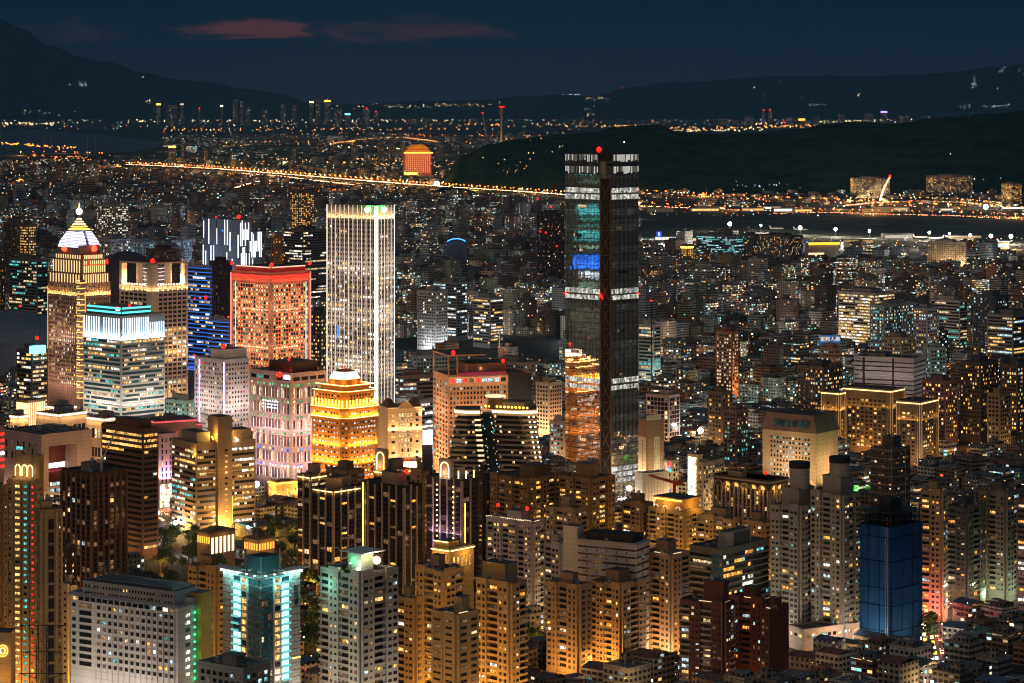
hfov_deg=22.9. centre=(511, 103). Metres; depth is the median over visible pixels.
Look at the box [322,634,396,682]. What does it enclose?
window
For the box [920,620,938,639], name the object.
park tree
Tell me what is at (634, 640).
window
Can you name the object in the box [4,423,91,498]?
portal building
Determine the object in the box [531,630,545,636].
park tree
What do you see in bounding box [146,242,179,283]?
office block
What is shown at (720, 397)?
office block
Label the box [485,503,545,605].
condominium block
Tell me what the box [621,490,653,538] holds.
apartment tower
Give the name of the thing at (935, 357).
office block
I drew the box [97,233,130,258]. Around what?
office block
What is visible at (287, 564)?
park tree
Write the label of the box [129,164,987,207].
distant cars
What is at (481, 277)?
city lamps
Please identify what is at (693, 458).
shop house
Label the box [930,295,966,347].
office block
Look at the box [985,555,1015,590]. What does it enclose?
window
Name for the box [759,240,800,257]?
window
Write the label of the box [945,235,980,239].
airport shed
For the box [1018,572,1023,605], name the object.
window
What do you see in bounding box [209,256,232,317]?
office block
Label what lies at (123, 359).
white tube office
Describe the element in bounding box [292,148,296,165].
tower
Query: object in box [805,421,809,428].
dormer window
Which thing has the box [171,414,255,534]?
office building
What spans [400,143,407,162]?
tower
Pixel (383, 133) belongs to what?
distant lights
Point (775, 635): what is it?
apartment tower
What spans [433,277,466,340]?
office block
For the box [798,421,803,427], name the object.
dormer window
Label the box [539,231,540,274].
roof beacon
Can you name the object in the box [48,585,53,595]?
window
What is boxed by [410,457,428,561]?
apartment tower
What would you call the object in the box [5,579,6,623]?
window
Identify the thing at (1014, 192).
window
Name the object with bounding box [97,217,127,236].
window
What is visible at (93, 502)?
dark ribbed tower
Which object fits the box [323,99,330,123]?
tower
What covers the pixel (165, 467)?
pink shop building
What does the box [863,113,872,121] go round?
tower
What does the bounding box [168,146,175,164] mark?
tower
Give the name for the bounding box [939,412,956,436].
window
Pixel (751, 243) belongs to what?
office block
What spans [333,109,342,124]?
tower
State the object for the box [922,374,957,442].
office block
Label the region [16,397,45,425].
round fin podium
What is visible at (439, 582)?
apartment tower
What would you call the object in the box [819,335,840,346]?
roof sign
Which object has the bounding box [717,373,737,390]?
window
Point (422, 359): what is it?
office block
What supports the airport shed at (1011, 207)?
on the ground
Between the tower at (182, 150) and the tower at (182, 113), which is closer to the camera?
the tower at (182, 150)
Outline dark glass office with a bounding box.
[689,526,770,595]
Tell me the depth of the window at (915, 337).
2967.04 m
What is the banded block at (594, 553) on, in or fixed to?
on the ground
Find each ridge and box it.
[321,95,587,118]
[539,62,1023,118]
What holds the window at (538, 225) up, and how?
in the office block at (550, 223)
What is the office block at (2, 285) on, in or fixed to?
on the ground
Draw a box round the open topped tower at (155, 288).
[119,259,187,397]
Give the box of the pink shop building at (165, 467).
[159,430,177,512]
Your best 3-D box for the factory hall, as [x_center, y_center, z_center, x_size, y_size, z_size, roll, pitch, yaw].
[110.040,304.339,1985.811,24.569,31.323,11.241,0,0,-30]
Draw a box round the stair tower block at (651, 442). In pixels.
[639,414,663,470]
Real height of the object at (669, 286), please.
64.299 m
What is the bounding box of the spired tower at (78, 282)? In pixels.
[47,204,110,409]
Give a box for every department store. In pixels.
[9,409,28,427]
[35,404,86,427]
[45,399,76,409]
[87,410,117,459]
[143,413,197,436]
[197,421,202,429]
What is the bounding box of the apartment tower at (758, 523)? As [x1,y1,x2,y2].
[742,510,770,579]
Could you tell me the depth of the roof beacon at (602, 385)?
1989.57 m
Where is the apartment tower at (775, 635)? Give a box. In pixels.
[761,592,788,671]
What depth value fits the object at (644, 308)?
3368.20 m
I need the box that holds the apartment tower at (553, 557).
[543,528,562,635]
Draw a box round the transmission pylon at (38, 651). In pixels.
[19,624,65,682]
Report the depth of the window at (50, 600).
1264.17 m
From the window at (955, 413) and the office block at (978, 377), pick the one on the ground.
the office block at (978, 377)
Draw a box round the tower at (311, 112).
[309,101,313,123]
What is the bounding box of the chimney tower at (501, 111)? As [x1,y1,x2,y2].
[499,106,503,141]
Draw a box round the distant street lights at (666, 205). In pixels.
[20,137,963,680]
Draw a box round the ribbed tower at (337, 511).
[312,474,361,593]
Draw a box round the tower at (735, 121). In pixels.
[732,120,739,123]
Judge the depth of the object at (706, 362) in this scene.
2914.10 m
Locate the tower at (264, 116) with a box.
[261,109,267,124]
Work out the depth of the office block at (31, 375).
2337.96 m
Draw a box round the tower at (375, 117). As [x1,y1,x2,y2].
[373,111,378,124]
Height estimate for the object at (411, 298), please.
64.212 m
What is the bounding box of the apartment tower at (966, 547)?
[948,495,984,606]
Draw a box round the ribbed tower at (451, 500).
[426,458,477,591]
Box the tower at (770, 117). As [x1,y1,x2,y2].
[768,109,772,125]
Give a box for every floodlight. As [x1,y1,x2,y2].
[255,481,258,494]
[698,428,702,443]
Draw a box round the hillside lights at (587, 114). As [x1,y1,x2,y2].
[39,67,1023,179]
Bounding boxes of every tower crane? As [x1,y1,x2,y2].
[96,431,115,471]
[482,112,487,143]
[649,474,682,492]
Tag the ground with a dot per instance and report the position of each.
(540, 347)
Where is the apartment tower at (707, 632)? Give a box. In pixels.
[679,575,735,681]
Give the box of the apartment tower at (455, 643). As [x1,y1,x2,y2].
[431,594,478,682]
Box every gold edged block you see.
[821,389,845,437]
[842,384,904,452]
[896,396,938,465]
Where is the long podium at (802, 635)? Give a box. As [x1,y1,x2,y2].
[789,620,859,650]
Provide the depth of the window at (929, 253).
4821.87 m
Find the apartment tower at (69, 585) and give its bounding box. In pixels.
[63,574,77,682]
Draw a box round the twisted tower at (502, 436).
[448,394,542,475]
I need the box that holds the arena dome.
[0,311,46,375]
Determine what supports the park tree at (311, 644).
on the ground
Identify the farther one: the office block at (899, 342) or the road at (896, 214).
the road at (896, 214)
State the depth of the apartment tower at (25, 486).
1282.98 m
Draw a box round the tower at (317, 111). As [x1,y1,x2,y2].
[315,99,320,124]
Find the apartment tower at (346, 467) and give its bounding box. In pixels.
[326,460,364,484]
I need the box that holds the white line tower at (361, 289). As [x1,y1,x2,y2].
[327,199,394,402]
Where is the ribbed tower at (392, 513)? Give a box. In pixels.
[362,469,421,594]
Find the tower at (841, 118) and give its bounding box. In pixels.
[838,114,844,122]
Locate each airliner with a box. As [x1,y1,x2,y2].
[913,234,927,237]
[928,235,943,238]
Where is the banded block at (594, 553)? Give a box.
[563,523,650,648]
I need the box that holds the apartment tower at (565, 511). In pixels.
[546,495,587,539]
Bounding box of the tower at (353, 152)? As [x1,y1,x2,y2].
[351,144,356,161]
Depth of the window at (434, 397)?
2112.70 m
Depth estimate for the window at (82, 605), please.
1170.74 m
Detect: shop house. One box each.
[663,457,678,492]
[687,452,702,494]
[697,458,724,509]
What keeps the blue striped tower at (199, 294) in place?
on the ground
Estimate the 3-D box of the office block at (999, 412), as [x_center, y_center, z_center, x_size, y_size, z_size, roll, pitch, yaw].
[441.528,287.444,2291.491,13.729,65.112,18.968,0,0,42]
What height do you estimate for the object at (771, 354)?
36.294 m
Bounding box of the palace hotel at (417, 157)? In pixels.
[401,144,432,174]
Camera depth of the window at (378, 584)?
1186.56 m
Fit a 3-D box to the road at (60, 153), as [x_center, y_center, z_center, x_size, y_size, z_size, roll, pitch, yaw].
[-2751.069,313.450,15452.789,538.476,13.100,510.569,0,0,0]
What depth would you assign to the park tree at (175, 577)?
1650.77 m
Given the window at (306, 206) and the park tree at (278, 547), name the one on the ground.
the park tree at (278, 547)
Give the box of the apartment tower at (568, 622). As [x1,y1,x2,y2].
[546,570,591,674]
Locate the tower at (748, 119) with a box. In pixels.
[744,115,752,124]
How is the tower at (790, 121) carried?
on the ground
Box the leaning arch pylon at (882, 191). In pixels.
[855,175,890,200]
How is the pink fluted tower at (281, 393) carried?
on the ground
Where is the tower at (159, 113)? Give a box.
[156,103,162,124]
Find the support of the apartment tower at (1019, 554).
on the ground
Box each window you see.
[4,254,17,292]
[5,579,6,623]
[9,573,32,682]
[48,519,53,529]
[48,532,53,542]
[48,545,53,555]
[48,558,53,568]
[48,572,53,582]
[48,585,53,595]
[48,598,53,608]
[48,611,53,621]
[48,624,53,634]
[48,638,53,648]
[49,652,53,661]
[49,664,53,674]
[50,297,106,384]
[63,517,123,586]
[72,610,189,678]
[79,603,91,608]
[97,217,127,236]
[173,272,178,283]
[196,381,247,429]
[211,538,213,553]
[212,300,228,316]
[216,537,217,552]
[220,536,221,552]
[224,536,225,551]
[228,535,229,550]
[232,534,233,549]
[233,295,307,367]
[251,415,311,478]
[292,206,313,227]
[311,358,326,368]
[313,564,317,575]
[314,420,374,478]
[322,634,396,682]
[366,546,421,594]
[375,582,382,587]
[375,589,382,594]
[375,603,382,607]
[375,610,382,614]
[375,617,382,621]
[375,624,382,628]
[375,631,382,635]
[418,311,446,346]
[422,649,430,682]
[427,553,476,589]
[434,397,491,457]
[479,661,524,682]
[491,508,545,540]
[518,567,543,605]
[538,225,563,277]
[587,523,613,529]
[592,637,644,660]
[653,627,679,652]
[682,669,696,679]
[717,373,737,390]
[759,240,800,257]
[771,458,823,481]
[772,563,809,622]
[774,419,778,425]
[780,419,784,425]
[786,420,791,426]
[792,420,797,426]
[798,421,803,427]
[799,384,841,410]
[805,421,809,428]
[812,546,859,622]
[848,426,894,446]
[851,182,889,192]
[871,315,912,350]
[872,485,909,513]
[915,337,937,354]
[922,577,946,608]
[928,179,971,191]
[929,253,965,264]
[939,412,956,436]
[948,570,984,596]
[961,385,996,434]
[974,313,986,345]
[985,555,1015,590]
[1002,191,1020,201]
[1012,393,1023,431]
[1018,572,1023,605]
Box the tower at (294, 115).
[292,105,296,125]
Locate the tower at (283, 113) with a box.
[281,103,285,124]
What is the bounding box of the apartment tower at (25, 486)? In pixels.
[7,446,43,682]
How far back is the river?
20168.08 m
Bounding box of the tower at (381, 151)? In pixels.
[378,143,384,162]
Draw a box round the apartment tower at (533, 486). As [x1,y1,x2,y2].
[490,459,561,540]
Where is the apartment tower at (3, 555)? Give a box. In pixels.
[0,483,6,627]
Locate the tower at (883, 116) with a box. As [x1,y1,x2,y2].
[881,111,886,122]
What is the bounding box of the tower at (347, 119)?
[345,113,349,125]
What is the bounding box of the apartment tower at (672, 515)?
[647,492,704,550]
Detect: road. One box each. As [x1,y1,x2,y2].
[21,153,99,156]
[124,164,564,196]
[159,512,171,524]
[241,173,359,187]
[300,621,316,655]
[332,138,436,145]
[645,206,1023,217]
[646,193,1018,210]
[773,212,1023,219]
[841,201,989,207]
[921,620,943,661]
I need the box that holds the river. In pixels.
[0,129,163,154]
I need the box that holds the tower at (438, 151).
[435,143,442,162]
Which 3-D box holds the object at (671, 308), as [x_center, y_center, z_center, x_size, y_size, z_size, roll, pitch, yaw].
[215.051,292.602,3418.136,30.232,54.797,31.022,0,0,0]
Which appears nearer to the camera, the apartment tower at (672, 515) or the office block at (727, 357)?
the apartment tower at (672, 515)
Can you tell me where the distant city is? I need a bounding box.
[0,131,1023,682]
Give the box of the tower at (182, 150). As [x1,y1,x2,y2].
[181,143,184,157]
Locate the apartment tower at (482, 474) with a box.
[474,460,489,559]
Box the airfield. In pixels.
[639,209,1023,254]
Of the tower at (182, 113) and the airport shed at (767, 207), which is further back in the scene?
the tower at (182, 113)
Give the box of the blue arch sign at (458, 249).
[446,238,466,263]
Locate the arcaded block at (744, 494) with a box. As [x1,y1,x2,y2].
[710,470,788,519]
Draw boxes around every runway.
[639,227,1013,236]
[642,210,1023,220]
[655,219,999,227]
[707,233,1023,245]
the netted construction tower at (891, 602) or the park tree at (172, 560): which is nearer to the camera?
the netted construction tower at (891, 602)
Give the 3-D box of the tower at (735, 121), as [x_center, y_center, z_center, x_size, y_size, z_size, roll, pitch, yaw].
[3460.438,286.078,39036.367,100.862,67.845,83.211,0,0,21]
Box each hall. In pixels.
[235,517,296,537]
[268,478,296,497]
[635,469,668,503]
[805,241,839,256]
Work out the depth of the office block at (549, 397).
2426.29 m
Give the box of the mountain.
[0,19,332,118]
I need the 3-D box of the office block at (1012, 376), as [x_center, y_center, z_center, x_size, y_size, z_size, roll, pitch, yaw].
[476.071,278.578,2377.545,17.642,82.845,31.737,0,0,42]
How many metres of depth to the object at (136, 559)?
1702.57 m
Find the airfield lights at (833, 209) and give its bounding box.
[642,192,1023,249]
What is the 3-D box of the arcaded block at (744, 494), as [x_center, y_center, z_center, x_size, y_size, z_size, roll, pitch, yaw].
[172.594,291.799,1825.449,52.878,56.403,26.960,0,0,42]
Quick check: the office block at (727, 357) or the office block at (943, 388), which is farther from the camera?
the office block at (727, 357)
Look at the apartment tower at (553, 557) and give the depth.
1489.89 m
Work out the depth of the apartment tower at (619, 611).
1419.45 m
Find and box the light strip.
[215,217,216,256]
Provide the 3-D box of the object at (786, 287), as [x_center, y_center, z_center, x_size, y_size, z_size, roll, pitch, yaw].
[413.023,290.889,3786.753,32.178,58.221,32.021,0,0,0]
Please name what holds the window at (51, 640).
in the apartment tower at (49, 562)
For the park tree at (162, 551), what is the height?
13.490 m
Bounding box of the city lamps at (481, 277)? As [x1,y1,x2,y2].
[5,159,1018,674]
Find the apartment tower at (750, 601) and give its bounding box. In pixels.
[729,585,772,672]
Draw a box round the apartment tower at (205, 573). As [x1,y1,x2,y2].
[188,554,227,656]
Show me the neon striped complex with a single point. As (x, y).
(239, 241)
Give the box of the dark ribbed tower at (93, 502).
[60,457,127,588]
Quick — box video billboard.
[422,430,432,473]
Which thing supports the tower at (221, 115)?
on the ground
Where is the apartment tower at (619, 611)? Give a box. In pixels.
[589,566,646,661]
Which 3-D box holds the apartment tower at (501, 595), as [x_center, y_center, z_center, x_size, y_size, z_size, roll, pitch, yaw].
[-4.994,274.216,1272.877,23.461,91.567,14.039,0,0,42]
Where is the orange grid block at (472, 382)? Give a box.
[432,349,531,472]
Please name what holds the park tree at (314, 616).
on the ground
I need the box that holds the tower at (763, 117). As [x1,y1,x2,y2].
[762,109,765,124]
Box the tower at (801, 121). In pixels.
[798,119,804,124]
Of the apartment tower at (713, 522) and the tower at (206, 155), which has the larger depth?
the tower at (206, 155)
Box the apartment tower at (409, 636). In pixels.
[398,585,421,682]
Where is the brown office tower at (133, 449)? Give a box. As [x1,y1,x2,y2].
[101,415,158,559]
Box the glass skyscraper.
[564,147,639,501]
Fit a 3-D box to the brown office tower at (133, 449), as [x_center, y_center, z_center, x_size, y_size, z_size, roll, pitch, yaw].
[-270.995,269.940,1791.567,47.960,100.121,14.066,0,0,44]
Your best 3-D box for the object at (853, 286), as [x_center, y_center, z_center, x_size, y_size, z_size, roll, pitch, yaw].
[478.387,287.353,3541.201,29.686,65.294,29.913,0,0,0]
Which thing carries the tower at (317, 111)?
on the ground
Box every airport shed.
[646,207,673,211]
[652,235,675,241]
[689,207,719,211]
[695,206,725,209]
[739,207,764,211]
[757,206,781,209]
[771,207,792,212]
[793,208,812,212]
[840,242,869,248]
[841,239,873,243]
[860,208,893,211]
[871,206,909,211]
[881,233,912,239]
[921,207,936,210]
[937,207,953,211]
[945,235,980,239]
[967,207,997,209]
[970,205,1000,208]
[998,242,1008,248]
[1000,206,1023,209]
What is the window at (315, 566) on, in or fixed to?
in the ribbed tower at (337, 511)
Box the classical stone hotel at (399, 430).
[377,397,421,467]
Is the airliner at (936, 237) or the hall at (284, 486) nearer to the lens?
the hall at (284, 486)
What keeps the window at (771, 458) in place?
in the mansard office
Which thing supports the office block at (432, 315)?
on the ground
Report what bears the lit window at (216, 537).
in the building at (213, 540)
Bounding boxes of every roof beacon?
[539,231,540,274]
[545,232,546,274]
[556,245,556,276]
[602,298,602,472]
[651,300,651,375]
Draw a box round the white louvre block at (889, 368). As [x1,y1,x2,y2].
[854,349,924,397]
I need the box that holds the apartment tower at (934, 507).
[920,480,948,621]
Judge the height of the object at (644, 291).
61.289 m
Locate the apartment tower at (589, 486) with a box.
[558,461,614,529]
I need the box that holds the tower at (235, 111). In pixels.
[233,100,238,123]
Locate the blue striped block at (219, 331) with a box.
[208,315,229,354]
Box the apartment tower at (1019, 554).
[1015,498,1023,609]
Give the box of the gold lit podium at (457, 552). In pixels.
[431,538,474,608]
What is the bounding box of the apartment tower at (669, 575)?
[649,535,690,653]
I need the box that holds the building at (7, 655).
[0,628,15,682]
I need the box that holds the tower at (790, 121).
[786,117,794,125]
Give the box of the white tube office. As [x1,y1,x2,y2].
[83,303,164,417]
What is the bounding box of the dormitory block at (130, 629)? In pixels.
[68,572,211,682]
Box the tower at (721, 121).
[715,119,728,123]
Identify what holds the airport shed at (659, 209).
on the ground
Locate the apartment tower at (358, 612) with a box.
[319,540,397,682]
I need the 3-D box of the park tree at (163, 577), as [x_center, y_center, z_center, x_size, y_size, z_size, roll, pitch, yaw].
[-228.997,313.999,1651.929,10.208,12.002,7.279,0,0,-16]
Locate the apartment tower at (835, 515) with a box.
[810,455,860,637]
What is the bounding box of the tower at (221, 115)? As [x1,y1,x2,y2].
[220,105,223,125]
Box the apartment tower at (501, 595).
[476,555,527,682]
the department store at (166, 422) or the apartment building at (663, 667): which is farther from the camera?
the department store at (166, 422)
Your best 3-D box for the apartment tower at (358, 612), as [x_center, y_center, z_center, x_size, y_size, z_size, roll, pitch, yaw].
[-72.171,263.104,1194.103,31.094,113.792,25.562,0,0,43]
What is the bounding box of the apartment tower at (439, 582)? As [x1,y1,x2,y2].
[415,553,465,682]
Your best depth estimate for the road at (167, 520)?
1945.83 m
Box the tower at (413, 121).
[408,119,418,124]
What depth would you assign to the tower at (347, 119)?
36499.99 m
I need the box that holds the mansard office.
[760,408,839,488]
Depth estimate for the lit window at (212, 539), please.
1731.08 m
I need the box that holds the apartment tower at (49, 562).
[36,494,62,682]
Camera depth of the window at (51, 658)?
1264.32 m
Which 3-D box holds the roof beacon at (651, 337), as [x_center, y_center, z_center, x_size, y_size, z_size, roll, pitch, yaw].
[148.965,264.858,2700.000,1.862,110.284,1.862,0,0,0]
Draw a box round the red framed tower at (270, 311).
[230,261,310,367]
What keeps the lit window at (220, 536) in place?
in the building at (213, 540)
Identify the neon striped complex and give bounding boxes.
[203,215,261,269]
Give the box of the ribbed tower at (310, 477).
[297,463,326,580]
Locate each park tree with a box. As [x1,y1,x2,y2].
[152,554,169,572]
[156,547,168,565]
[156,575,169,579]
[159,529,177,540]
[161,541,171,549]
[163,569,175,580]
[165,552,172,566]
[167,556,176,567]
[167,571,180,581]
[168,525,179,541]
[177,556,187,572]
[181,545,191,563]
[182,529,191,543]
[184,544,196,562]
[186,532,196,541]
[190,524,199,533]
[216,553,227,562]
[253,529,269,534]
[263,513,274,519]
[267,527,277,536]
[268,517,282,538]
[275,540,286,550]
[275,544,283,552]
[281,561,290,566]
[285,535,296,549]
[287,519,296,533]
[287,549,296,562]
[300,568,317,580]
[300,591,318,605]
[300,609,319,622]
[300,621,319,635]
[300,636,319,654]
[303,630,318,639]
[307,574,319,583]
[308,599,319,621]
[310,576,319,595]
[526,628,538,637]
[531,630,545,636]
[666,651,678,659]
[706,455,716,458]
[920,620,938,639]
[923,610,938,623]
[924,640,936,652]
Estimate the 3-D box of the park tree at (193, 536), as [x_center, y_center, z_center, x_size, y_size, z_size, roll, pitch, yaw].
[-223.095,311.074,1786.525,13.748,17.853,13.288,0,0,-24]
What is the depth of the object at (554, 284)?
3730.95 m
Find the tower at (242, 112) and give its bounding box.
[240,101,244,124]
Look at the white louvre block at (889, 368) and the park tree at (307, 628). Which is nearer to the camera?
the park tree at (307, 628)
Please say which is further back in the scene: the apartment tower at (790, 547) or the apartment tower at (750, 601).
the apartment tower at (790, 547)
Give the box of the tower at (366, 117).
[362,108,369,125]
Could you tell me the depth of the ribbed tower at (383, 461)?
1707.86 m
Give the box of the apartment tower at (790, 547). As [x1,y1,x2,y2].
[771,460,814,623]
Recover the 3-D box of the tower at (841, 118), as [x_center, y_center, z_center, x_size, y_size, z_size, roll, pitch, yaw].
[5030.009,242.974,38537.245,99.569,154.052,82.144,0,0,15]
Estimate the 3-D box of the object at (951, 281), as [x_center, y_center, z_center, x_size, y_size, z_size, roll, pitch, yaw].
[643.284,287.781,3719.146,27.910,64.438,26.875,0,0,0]
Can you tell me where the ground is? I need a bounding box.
[0,119,1023,675]
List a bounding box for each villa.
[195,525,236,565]
[241,532,276,561]
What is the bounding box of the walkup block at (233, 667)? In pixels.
[198,651,269,682]
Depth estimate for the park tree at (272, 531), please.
1816.34 m
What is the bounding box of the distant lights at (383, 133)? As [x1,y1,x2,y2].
[1,119,987,194]
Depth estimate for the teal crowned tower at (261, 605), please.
1173.76 m
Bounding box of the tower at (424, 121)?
[422,118,427,124]
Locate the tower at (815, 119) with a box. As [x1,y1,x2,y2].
[813,115,818,124]
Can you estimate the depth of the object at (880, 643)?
1435.56 m
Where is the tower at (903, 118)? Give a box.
[898,115,909,122]
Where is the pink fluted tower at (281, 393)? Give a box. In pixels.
[249,358,326,491]
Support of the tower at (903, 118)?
on the ground
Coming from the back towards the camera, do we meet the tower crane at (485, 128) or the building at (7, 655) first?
the tower crane at (485, 128)
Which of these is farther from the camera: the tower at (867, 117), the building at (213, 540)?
the tower at (867, 117)
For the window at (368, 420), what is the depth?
2015.95 m
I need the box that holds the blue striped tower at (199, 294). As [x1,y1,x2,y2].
[180,259,211,398]
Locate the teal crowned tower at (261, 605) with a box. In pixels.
[213,548,309,682]
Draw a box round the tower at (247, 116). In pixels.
[245,107,250,125]
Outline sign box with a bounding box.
[29,336,45,359]
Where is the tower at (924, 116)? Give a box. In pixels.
[921,115,929,118]
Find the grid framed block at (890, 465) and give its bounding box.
[869,432,911,513]
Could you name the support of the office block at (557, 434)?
on the ground
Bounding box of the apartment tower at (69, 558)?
[63,537,75,583]
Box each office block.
[0,256,4,310]
[3,217,19,292]
[9,252,47,315]
[16,343,47,404]
[20,221,36,254]
[96,202,128,237]
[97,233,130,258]
[105,251,145,302]
[130,236,155,256]
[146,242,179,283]
[164,241,183,260]
[165,391,193,416]
[171,236,191,263]
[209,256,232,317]
[271,233,282,263]
[283,224,326,298]
[291,189,313,228]
[311,305,326,369]
[395,369,432,402]
[396,390,432,453]
[410,347,447,373]
[417,286,447,349]
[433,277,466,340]
[473,291,502,348]
[496,353,537,405]
[536,374,561,436]
[537,210,563,278]
[550,412,564,456]
[639,317,660,382]
[646,386,679,440]
[696,231,743,254]
[708,383,732,444]
[716,324,738,396]
[723,403,747,459]
[743,231,757,256]
[758,232,802,257]
[797,357,842,410]
[820,341,841,363]
[838,287,894,344]
[850,176,889,195]
[870,298,914,350]
[881,331,914,353]
[913,303,938,354]
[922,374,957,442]
[924,342,945,377]
[926,173,972,193]
[928,239,965,265]
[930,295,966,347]
[960,355,997,442]
[973,290,1008,349]
[987,308,1023,358]
[987,385,1010,444]
[1001,181,1021,203]
[1001,356,1023,433]
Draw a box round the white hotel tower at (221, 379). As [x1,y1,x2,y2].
[193,344,249,430]
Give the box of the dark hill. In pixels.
[437,111,1023,192]
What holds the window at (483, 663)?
in the apartment tower at (501, 595)
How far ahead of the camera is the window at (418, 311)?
3259.45 m
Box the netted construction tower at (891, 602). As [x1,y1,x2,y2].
[860,496,922,639]
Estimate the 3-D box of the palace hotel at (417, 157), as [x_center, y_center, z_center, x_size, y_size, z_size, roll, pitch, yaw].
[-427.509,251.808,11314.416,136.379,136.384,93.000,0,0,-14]
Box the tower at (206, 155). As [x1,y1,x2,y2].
[204,150,208,165]
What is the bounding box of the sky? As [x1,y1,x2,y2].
[0,0,1023,104]
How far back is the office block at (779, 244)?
4923.05 m
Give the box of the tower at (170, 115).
[165,105,176,125]
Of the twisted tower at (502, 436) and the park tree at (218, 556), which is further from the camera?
the twisted tower at (502, 436)
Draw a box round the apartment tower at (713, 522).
[696,506,743,542]
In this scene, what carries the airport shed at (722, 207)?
on the ground
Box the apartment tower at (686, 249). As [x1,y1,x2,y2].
[681,243,693,257]
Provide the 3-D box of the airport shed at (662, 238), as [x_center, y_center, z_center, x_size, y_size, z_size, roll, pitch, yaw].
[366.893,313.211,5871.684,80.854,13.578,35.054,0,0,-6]
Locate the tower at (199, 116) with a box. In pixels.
[198,108,200,124]
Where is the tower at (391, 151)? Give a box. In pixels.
[389,143,394,162]
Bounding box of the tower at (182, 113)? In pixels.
[180,103,184,123]
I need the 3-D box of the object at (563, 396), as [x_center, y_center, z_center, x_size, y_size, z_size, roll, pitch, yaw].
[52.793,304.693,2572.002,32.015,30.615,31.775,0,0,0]
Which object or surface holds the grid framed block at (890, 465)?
on the ground
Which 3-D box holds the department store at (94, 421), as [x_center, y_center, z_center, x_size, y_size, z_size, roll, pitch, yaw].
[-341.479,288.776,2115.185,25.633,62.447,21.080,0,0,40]
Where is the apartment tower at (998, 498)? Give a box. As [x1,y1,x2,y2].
[979,480,1020,601]
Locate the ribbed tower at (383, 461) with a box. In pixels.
[374,448,409,480]
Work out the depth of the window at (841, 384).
2431.70 m
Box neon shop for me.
[0,425,3,483]
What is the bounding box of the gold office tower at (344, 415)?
[310,366,378,478]
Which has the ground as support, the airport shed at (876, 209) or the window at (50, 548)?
the airport shed at (876, 209)

